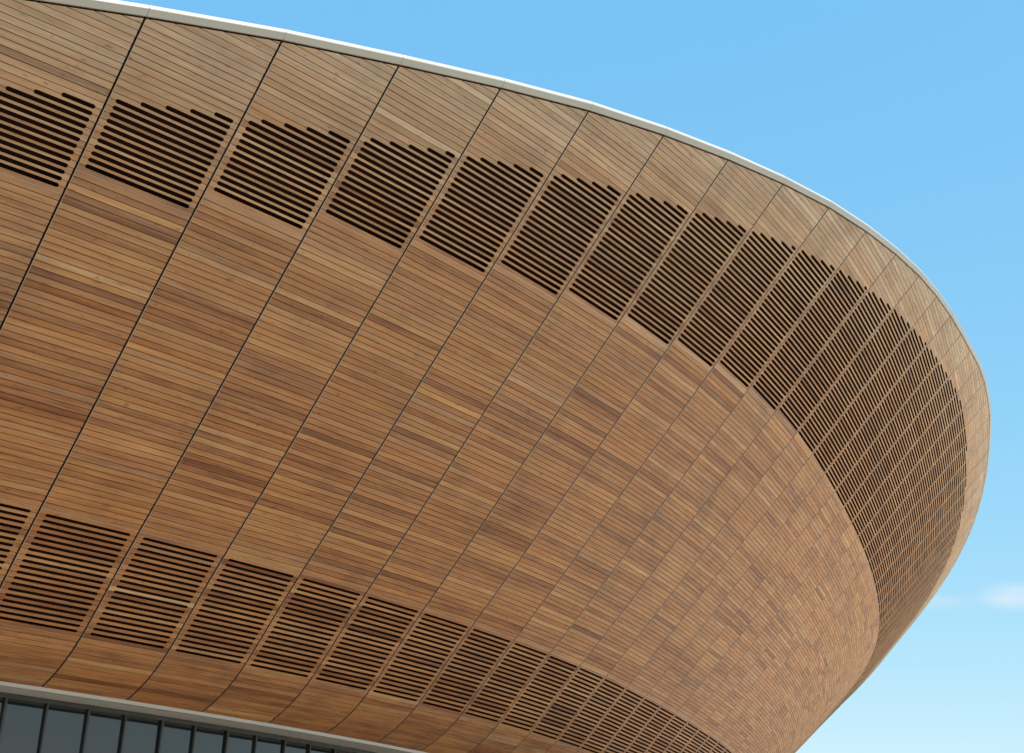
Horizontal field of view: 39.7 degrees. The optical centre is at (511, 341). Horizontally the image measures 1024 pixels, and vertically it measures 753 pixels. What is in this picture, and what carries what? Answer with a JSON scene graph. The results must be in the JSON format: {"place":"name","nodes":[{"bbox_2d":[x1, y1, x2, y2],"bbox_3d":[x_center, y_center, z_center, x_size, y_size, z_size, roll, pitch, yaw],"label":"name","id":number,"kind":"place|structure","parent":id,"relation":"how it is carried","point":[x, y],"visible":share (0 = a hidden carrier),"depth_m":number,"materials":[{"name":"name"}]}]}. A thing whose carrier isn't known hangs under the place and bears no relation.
{"place":"outdoors","nodes":[
{"label":"outdoors","id":0,"kind":"place"},
{"bbox_2d":[120,0,1023,752],"label":"sky","id":1,"kind":"structure","parent":0,"point":[907,116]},
{"label":"ground","id":2,"kind":"structure","parent":0,"visible":0},
{"bbox_2d":[0,0,991,752],"bbox_3d":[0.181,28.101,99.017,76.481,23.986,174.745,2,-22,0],"label":"sports hall","id":3,"kind":"structure","parent":2,"relation":"on","point":[354,398],"depth_m":34.91,"materials":[{"name":"brown wood"}]},
{"bbox_2d":[0,692,5,720],"bbox_3d":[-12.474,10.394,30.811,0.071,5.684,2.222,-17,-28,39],"label":"window","id":4,"kind":"structure","parent":3,"relation":"in","point":[2,695],"depth_m":32.51,"materials":[{"name":"grey glass"}]},
{"bbox_2d":[0,693,88,752],"bbox_3d":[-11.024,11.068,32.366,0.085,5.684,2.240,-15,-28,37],"label":"window","id":5,"kind":"structure","parent":3,"relation":"in","point":[27,724],"depth_m":33.15,"materials":[{"name":"grey glass"}]},
{"bbox_2d":[81,705,162,752],"bbox_3d":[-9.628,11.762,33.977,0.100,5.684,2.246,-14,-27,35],"label":"window","id":6,"kind":"structure","parent":3,"relation":"in","point":[106,730],"depth_m":34.77,"materials":[{"name":"grey glass"}]},
{"bbox_2d":[157,717,227,752],"bbox_3d":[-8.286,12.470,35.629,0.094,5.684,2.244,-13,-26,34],"label":"window","id":7,"kind":"structure","parent":3,"relation":"in","point":[175,735],"depth_m":36.44,"materials":[{"name":"grey glass"}]},
{"bbox_2d":[224,727,284,752],"bbox_3d":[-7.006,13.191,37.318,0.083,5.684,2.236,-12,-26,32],"label":"window","id":8,"kind":"structure","parent":3,"relation":"in","point":[236,740],"depth_m":38.15,"materials":[{"name":"grey glass"}]},
{"bbox_2d":[282,737,335,752],"bbox_3d":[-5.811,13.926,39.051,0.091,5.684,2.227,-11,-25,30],"label":"window","id":9,"kind":"structure","parent":3,"relation":"in","point":[290,745],"depth_m":39.87,"materials":[{"name":"grey glass"}]},
{"bbox_2d":[333,745,373,752],"bbox_3d":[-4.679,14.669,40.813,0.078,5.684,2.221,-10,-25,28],"label":"window","id":10,"kind":"structure","parent":3,"relation":"in","point":[338,749],"depth_m":41.40,"materials":[{"name":"grey glass"}]}
]}

